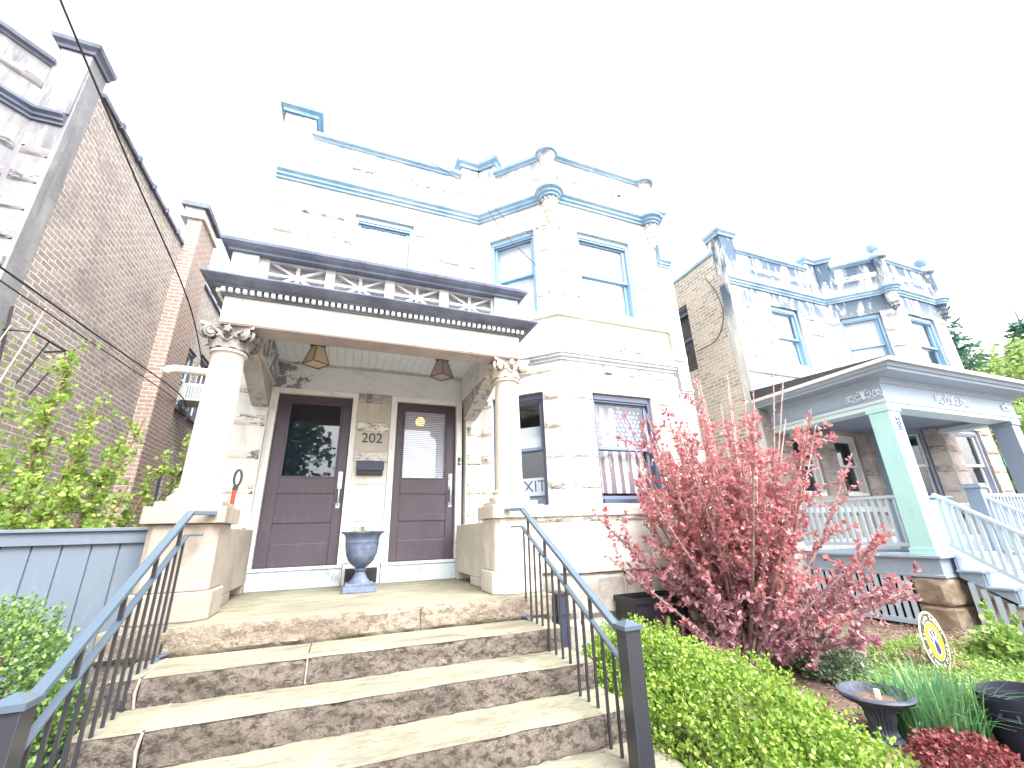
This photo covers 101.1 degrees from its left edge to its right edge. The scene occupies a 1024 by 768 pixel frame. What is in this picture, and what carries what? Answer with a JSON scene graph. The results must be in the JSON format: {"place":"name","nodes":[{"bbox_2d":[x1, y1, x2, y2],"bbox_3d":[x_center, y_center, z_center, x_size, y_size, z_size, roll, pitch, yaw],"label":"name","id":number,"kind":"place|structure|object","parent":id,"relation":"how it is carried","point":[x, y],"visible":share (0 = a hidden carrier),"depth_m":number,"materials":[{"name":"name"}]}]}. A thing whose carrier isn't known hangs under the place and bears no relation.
{"place":"outdoors","nodes":[
{"label":"outdoors","id":0,"kind":"place"},
{"bbox_2d":[0,0,1023,363],"label":"sky","id":1,"kind":"structure","parent":0,"point":[795,128],"materials":[{"name":"white"}]},
{"bbox_2d":[340,581,1023,767],"bbox_3d":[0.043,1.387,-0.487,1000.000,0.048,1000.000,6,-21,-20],"label":"ground","id":2,"kind":"structure","parent":0,"point":[841,704],"depth_m":4.07,"materials":[{"name":"soil"}]},
{"bbox_2d":[0,592,91,767],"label":"boxwood","id":3,"kind":"object","parent":2,"relation":"on","point":[28,651],"visible":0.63,"depth_m":2.41,"materials":[{"name":"green plant"}]},
{"bbox_2d":[0,527,147,767],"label":"board fence","id":4,"kind":"object","parent":2,"relation":"on","point":[83,574],"visible":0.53,"depth_m":3.11,"materials":[{"name":"blue paint"}]},
{"bbox_2d":[0,338,191,529],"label":"young maple","id":5,"kind":"object","parent":2,"relation":"on","point":[62,498],"visible":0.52,"depth_m":4.33,"materials":[{"name":"green plant"}]},
{"bbox_2d":[0,19,220,528],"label":"row house","id":6,"kind":"structure","parent":2,"relation":"on","point":[81,241],"depth_m":6.25,"materials":[{"name":"brick"}]},
{"bbox_2d":[0,306,13,359],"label":"cable","id":7,"kind":"object","parent":6,"relation":"attached to","point":[6,328],"visible":0.99,"depth_m":4.85,"materials":[{"name":"black rubber"}]},
{"bbox_2d":[0,308,46,385],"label":"climbing shrub","id":8,"kind":"object","parent":6,"relation":"attached to","point":[33,338],"visible":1,"depth_m":4.75,"materials":[{"name":"green plant"}]},
{"bbox_2d":[3,328,66,394],"bbox_3d":[-5.862,-0.257,5.133,0.256,0.636,0.777,6,-21,-20],"label":"wall bracket","id":9,"kind":"object","parent":6,"relation":"attached to","point":[40,352],"depth_m":5.20,"materials":[{"name":"black metal"}]},
{"bbox_2d":[0,280,181,410],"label":"cable","id":10,"kind":"object","parent":6,"relation":"attached to","point":[16,291],"visible":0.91,"depth_m":5.58,"materials":[{"name":"black rubber"}]},
{"bbox_2d":[0,265,186,408],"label":"cable","id":11,"kind":"object","parent":6,"relation":"attached to","point":[42,296],"visible":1,"depth_m":5.56,"materials":[{"name":"black rubber"}]},
{"bbox_2d":[59,0,204,380],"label":"cable","id":12,"kind":"object","parent":6,"relation":"attached to","point":[86,62],"visible":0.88,"depth_m":5.65,"materials":[{"name":"black rubber"}]},
{"bbox_2d":[148,464,164,526],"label":"window","id":13,"kind":"structure","parent":6,"relation":"in","point":[158,482],"depth_m":9.45,"materials":[{"name":"glass"}]},
{"bbox_2d":[168,468,181,495],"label":"window","id":14,"kind":"structure","parent":6,"relation":"in","point":[179,474],"depth_m":10.53,"materials":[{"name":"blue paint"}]},
{"bbox_2d":[176,349,193,407],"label":"window","id":15,"kind":"structure","parent":6,"relation":"in","point":[190,357],"depth_m":10.51,"materials":[{"name":"grey glass"}]},
{"bbox_2d":[178,383,203,407],"bbox_3d":[-7.608,0.290,10.171,0.502,0.420,0.671,6,-21,-20],"label":"window air conditioner","id":16,"kind":"object","parent":6,"relation":"attached to","point":[190,393],"depth_m":9.88,"materials":[{"name":"white metal"}]},
{"bbox_2d":[188,356,207,418],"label":"window","id":17,"kind":"structure","parent":6,"relation":"in","point":[192,411],"depth_m":11.56,"materials":[{"name":"blue paint"}]},
{"bbox_2d":[58,618,685,767],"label":"stone steps","id":18,"kind":"structure","parent":2,"relation":"on","point":[334,724],"depth_m":2.50,"materials":[{"name":"beige stone"}]},
{"bbox_2d":[0,510,217,767],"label":"iron railing","id":19,"kind":"object","parent":18,"relation":"on","point":[19,731],"visible":0.92,"depth_m":2.04,"materials":[{"name":"grey metal"}]},
{"bbox_2d":[76,98,715,735],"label":"row house","id":20,"kind":"structure","parent":2,"relation":"on","point":[386,278],"depth_m":5.53,"materials":[{"name":"stone"}]},
{"bbox_2d":[162,365,206,375],"bbox_3d":[-3.696,-0.142,4.924,0.638,0.126,0.120,6,-21,-20],"label":"wall pipe","id":21,"kind":"object","parent":20,"relation":"attached to","point":[171,369],"depth_m":4.86,"materials":[{"name":"white metal"}]},
{"bbox_2d":[229,469,242,504],"bbox_3d":[-2.633,1.391,3.889,0.092,1.205,0.044,6,-21,-20],"label":"garden tool","id":22,"kind":"object","parent":20,"relation":"on","point":[234,492],"visible":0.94,"depth_m":4.03,"materials":[{"name":"red plastic"}]},
{"bbox_2d":[252,394,352,568],"bbox_3d":[-2.759,1.306,5.737,0.904,2.122,1.014,6,-21,-20],"label":"door","id":23,"kind":"structure","parent":20,"relation":"in","point":[300,521],"depth_m":5.33,"materials":[{"name":"brown paint"}]},
{"bbox_2d":[302,344,329,368],"bbox_3d":[-2.336,-0.371,5.051,0.223,0.306,0.223,-13,-22,28],"label":"porch lamp","id":24,"kind":"object","parent":20,"relation":"hanging from","point":[316,357],"visible":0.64,"depth_m":5.00,"materials":[{"name":"beige glass"}]},
{"bbox_2d":[341,531,384,593],"bbox_3d":[-1.649,1.928,4.598,0.466,0.606,0.466,6,-21,-20],"label":"urn","id":25,"kind":"object","parent":20,"relation":"on","point":[361,548],"visible":1,"depth_m":4.50,"materials":[{"name":"grey stone"}]},
{"bbox_2d":[351,526,373,530],"bbox_3d":[-1.682,1.635,4.661,0.260,0.110,0.255,-6,-20,12],"label":"dead plant","id":26,"kind":"object","parent":25,"relation":"in","point":[362,529],"visible":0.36,"depth_m":4.70,"materials":[{"name":"plant"}]},
{"bbox_2d":[356,461,383,475],"bbox_3d":[-1.856,1.093,5.505,0.344,0.194,0.114,6,-21,-20],"label":"mailbox","id":27,"kind":"object","parent":20,"relation":"attached to","point":[369,468],"visible":1,"depth_m":5.47,"materials":[{"name":"black metal"}]},
{"bbox_2d":[362,433,381,442],"bbox_3d":[-1.888,0.730,5.689,0.265,0.130,0.012,6,-21,-20],"label":"house number","id":28,"kind":"object","parent":20,"relation":"attached to","point":[370,437],"visible":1,"depth_m":5.68,"materials":[{"name":"black metal"}]},
{"bbox_2d":[351,215,413,268],"bbox_3d":[-2.179,-1.604,6.888,1.110,2.120,0.881,6,-21,-20],"label":"window","id":29,"kind":"structure","parent":20,"relation":"in","point":[378,241],"depth_m":6.84,"materials":[{"name":"white glass"}]},
{"bbox_2d":[388,402,454,561],"bbox_3d":[-1.379,1.444,6.252,0.854,2.122,1.014,6,-21,-20],"label":"door","id":30,"kind":"structure","parent":20,"relation":"in","point":[422,502],"depth_m":5.84,"materials":[{"name":"brown paint"}]},
{"bbox_2d":[430,359,452,380],"bbox_3d":[-0.927,-0.230,5.577,0.223,0.306,0.223,-13,-22,28],"label":"porch lamp","id":31,"kind":"object","parent":20,"relation":"hanging from","point":[441,370],"visible":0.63,"depth_m":5.52,"materials":[{"name":"beige glass"}]},
{"bbox_2d":[427,160,538,267],"bbox_3d":[-0.526,-2.887,6.870,1.851,2.239,0.214,-1,-19,-2],"label":"cable","id":32,"kind":"object","parent":20,"relation":"attached to","point":[488,211],"visible":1,"depth_m":6.79,"materials":[{"name":"black rubber"}]},
{"bbox_2d":[448,168,534,236],"bbox_3d":[-0.376,-3.095,7.166,1.474,1.618,0.081,-3,-19,4],"label":"cable","id":33,"kind":"object","parent":20,"relation":"attached to","point":[491,203],"visible":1,"depth_m":7.15,"materials":[{"name":"black rubber"}]},
{"bbox_2d":[491,230,537,315],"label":"window","id":34,"kind":"structure","parent":20,"relation":"in","point":[510,267],"depth_m":7.07,"materials":[{"name":"white glass"}]},
{"bbox_2d":[493,392,548,504],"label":"window","id":35,"kind":"structure","parent":20,"relation":"in","point":[531,409],"depth_m":6.15,"materials":[{"name":"glass"}]},
{"bbox_2d":[522,477,544,495],"bbox_3d":[0.268,1.433,5.849,0.540,0.240,0.014,-10,-21,22],"label":"window sign","id":36,"kind":"object","parent":20,"relation":"attached to","point":[533,486],"visible":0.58,"depth_m":5.83,"materials":[{"name":"white paper"}]},
{"bbox_2d":[549,591,571,648],"bbox_3d":[0.479,2.690,4.685,0.302,0.665,0.210,6,-21,-20],"label":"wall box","id":37,"kind":"object","parent":20,"relation":"attached to","point":[564,621],"visible":0.25,"depth_m":4.67,"materials":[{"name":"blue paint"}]},
{"bbox_2d":[576,233,637,320],"bbox_3d":[1.404,-1.637,7.307,1.240,1.710,0.881,6,-21,-20],"label":"window","id":38,"kind":"structure","parent":20,"relation":"in","point":[606,280],"depth_m":7.10,"materials":[{"name":"white glass"}]},
{"bbox_2d":[595,407,647,492],"bbox_3d":[1.575,0.960,6.173,0.856,1.250,0.038,6,-21,-20],"label":"flag","id":39,"kind":"object","parent":20,"relation":"attached to","point":[620,472],"visible":0.75,"depth_m":6.16,"materials":[{"name":"white fabric"}]},
{"bbox_2d":[592,393,663,502],"bbox_3d":[1.487,1.036,6.367,1.240,1.740,0.881,6,-21,-20],"label":"window","id":40,"kind":"structure","parent":20,"relation":"in","point":[641,405],"depth_m":6.18,"materials":[{"name":"blue paint"}]},
{"bbox_2d":[504,507,655,767],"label":"iron railing","id":41,"kind":"object","parent":2,"relation":"on","point":[628,654],"visible":0.91,"depth_m":2.60,"materials":[{"name":"grey metal"}]},
{"bbox_2d":[613,590,692,661],"bbox_3d":[1.656,2.842,4.912,0.760,0.700,0.440,6,-21,-20],"label":"storage bin","id":42,"kind":"object","parent":2,"relation":"on","point":[640,604],"visible":0.25,"depth_m":4.83,"materials":[{"name":"black plastic"}]},
{"bbox_2d":[574,613,920,767],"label":"boxwood","id":43,"kind":"object","parent":2,"relation":"on","point":[699,680],"visible":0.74,"depth_m":2.46,"materials":[{"name":"green plant"}]},
{"bbox_2d":[592,368,922,672],"bbox_3d":[2.771,1.392,4.841,3.352,3.398,2.506,9,-22,-29],"label":"smoke bush","id":44,"kind":"object","parent":2,"relation":"on","point":[742,580],"visible":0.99,"depth_m":4.47,"materials":[{"name":"red plant"}]},
{"bbox_2d":[795,622,873,684],"bbox_3d":[3.220,2.713,4.269,0.660,0.551,0.684,-9,-21,20],"label":"lavender","id":45,"kind":"object","parent":2,"relation":"on","point":[843,661],"visible":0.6,"depth_m":4.08,"materials":[{"name":"green plant"}]},
{"bbox_2d":[673,226,1023,635],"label":"row house","id":46,"kind":"structure","parent":2,"relation":"on","point":[862,353],"depth_m":8.75,"materials":[{"name":"stone"}]},
{"bbox_2d":[678,305,697,372],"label":"window","id":47,"kind":"structure","parent":46,"relation":"in","point":[683,313],"depth_m":11.56,"materials":[{"name":"grey glass"}]},
{"bbox_2d":[697,279,723,351],"bbox_3d":[4.584,-1.678,9.943,0.021,1.620,0.928,6,-21,-20],"label":"cable","id":48,"kind":"object","parent":46,"relation":"attached to","point":[723,316],"visible":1,"depth_m":9.59,"materials":[{"name":"black rubber"}]},
{"bbox_2d":[770,306,810,367],"bbox_3d":[6.275,-0.955,10.115,1.110,1.700,0.881,6,-21,-20],"label":"window","id":49,"kind":"structure","parent":46,"relation":"in","point":[793,349],"depth_m":9.94,"materials":[{"name":"white glass"}]},
{"bbox_2d":[789,432,827,495],"bbox_3d":[5.885,1.761,8.966,0.950,1.480,0.881,6,-21,-20],"label":"window","id":50,"kind":"structure","parent":46,"relation":"in","point":[817,477],"depth_m":8.77,"materials":[{"name":"white paint"}]},
{"bbox_2d":[833,436,869,495],"bbox_3d":[7.121,1.885,9.427,1.000,1.480,0.881,6,-21,-20],"label":"window","id":51,"kind":"structure","parent":46,"relation":"in","point":[844,446],"depth_m":9.33,"materials":[{"name":"white paint"}]},
{"bbox_2d":[839,313,893,363],"bbox_3d":[8.514,-0.894,10.092,0.810,1.540,0.195,-10,-21,22],"label":"window","id":52,"kind":"structure","parent":46,"relation":"in","point":[866,338],"depth_m":10.20,"materials":[{"name":"white glass"}]},
{"bbox_2d":[906,429,943,495],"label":"window","id":53,"kind":"structure","parent":46,"relation":"in","point":[925,455],"depth_m":9.03,"materials":[{"name":"paint"}]},
{"bbox_2d":[909,315,948,365],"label":"window","id":54,"kind":"structure","parent":46,"relation":"in","point":[935,355],"depth_m":10.41,"materials":[{"name":"blue paint"}]},
{"bbox_2d":[909,431,999,495],"bbox_3d":[9.947,1.884,9.525,1.240,1.740,0.881,6,-21,-20],"label":"window","id":55,"kind":"structure","parent":46,"relation":"in","point":[981,473],"depth_m":9.52,"materials":[{"name":"paint"}]},
{"bbox_2d":[835,681,917,746],"bbox_3d":[2.643,2.380,3.022,0.473,0.301,0.473,6,-21,-20],"label":"urn","id":56,"kind":"object","parent":2,"relation":"on","point":[878,713],"visible":0.88,"depth_m":2.96,"materials":[{"name":"grey stone"}]},
{"bbox_2d":[855,691,895,701],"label":"potting soil","id":57,"kind":"structure","parent":56,"relation":"in","point":[867,695],"depth_m":3.07,"materials":[{"name":"brown soil"}]},
{"bbox_2d":[873,688,881,698],"bbox_3d":[2.639,2.243,3.041,0.020,0.068,0.030,6,-21,-20],"label":"plant label","id":58,"kind":"object","parent":56,"relation":"in","point":[877,694],"visible":0.86,"depth_m":3.04,"materials":[{"name":"white plastic"}]},
{"bbox_2d":[777,633,1023,732],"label":"ground cover","id":59,"kind":"object","parent":2,"relation":"on","point":[1000,672],"visible":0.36,"depth_m":4.24,"materials":[{"name":"green plant"}]},
{"bbox_2d":[918,611,950,668],"bbox_3d":[4.377,2.675,4.357,0.540,0.570,0.051,9,-22,-28],"label":"yard sign","id":60,"kind":"object","parent":2,"relation":"on","point":[933,639],"visible":1,"depth_m":4.35,"materials":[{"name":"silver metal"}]},
{"bbox_2d":[855,648,1023,757],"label":"daylily clump","id":61,"kind":"object","parent":2,"relation":"on","point":[942,706],"visible":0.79,"depth_m":2.92,"materials":[{"name":"green plant"}]},
{"bbox_2d":[863,622,1022,683],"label":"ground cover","id":62,"kind":"object","parent":2,"relation":"on","point":[917,656],"visible":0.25,"depth_m":4.58,"materials":[{"name":"dry leaf"}]},
{"bbox_2d":[902,724,1023,767],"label":"barberry","id":63,"kind":"object","parent":2,"relation":"on","point":[932,740],"visible":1,"depth_m":2.58,"materials":[{"name":"red plant"}]},
{"bbox_2d":[946,305,1021,401],"bbox_3d":[17.959,0.916,17.099,6.758,11.500,6.325,6,-21,-20],"label":"spruce tree","id":64,"kind":"object","parent":2,"relation":"on","point":[962,350],"visible":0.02,"depth_m":16.77,"materials":[{"name":"green plant"}]},
{"bbox_2d":[959,598,1023,663],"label":"perennial","id":65,"kind":"object","parent":2,"relation":"on","point":[998,636],"visible":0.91,"depth_m":4.49,"materials":[{"name":"green plant"}]},
{"bbox_2d":[964,337,1022,400],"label":"leafy tree","id":66,"kind":"object","parent":2,"relation":"on","point":[992,360],"visible":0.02,"depth_m":16.90,"materials":[{"name":"green plant"}]},
{"bbox_2d":[971,334,1023,414],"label":"leafy tree","id":67,"kind":"object","parent":2,"relation":"on","point":[1014,372],"visible":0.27,"depth_m":15.04,"materials":[{"name":"green plant"}]},
{"bbox_2d":[972,681,1023,760],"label":"grow bag","id":68,"kind":"object","parent":2,"relation":"on","point":[1011,737],"visible":0.91,"depth_m":2.78,"materials":[{"name":"black plastic"},{"name":"soil"}]},
{"bbox_2d":[1001,310,1023,360],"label":"spruce tree","id":69,"kind":"object","parent":2,"relation":"on","point":[1016,329],"visible":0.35,"depth_m":17.30,"materials":[{"name":"green plant"}]},
{"bbox_2d":[883,496,968,551],"bbox_3d":[6.788,2.291,6.907,0.860,0.840,0.560,6,-21,-20],"label":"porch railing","id":70,"kind":"object","parent":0,"point":[940,522],"visible":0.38,"depth_m":6.74,"materials":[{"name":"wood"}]},
{"bbox_2d":[989,398,1023,493],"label":"leafy tree","id":71,"kind":"object","parent":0,"point":[1019,409],"visible":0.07,"depth_m":12.52,"materials":[{"name":"green plant"}]}
]}

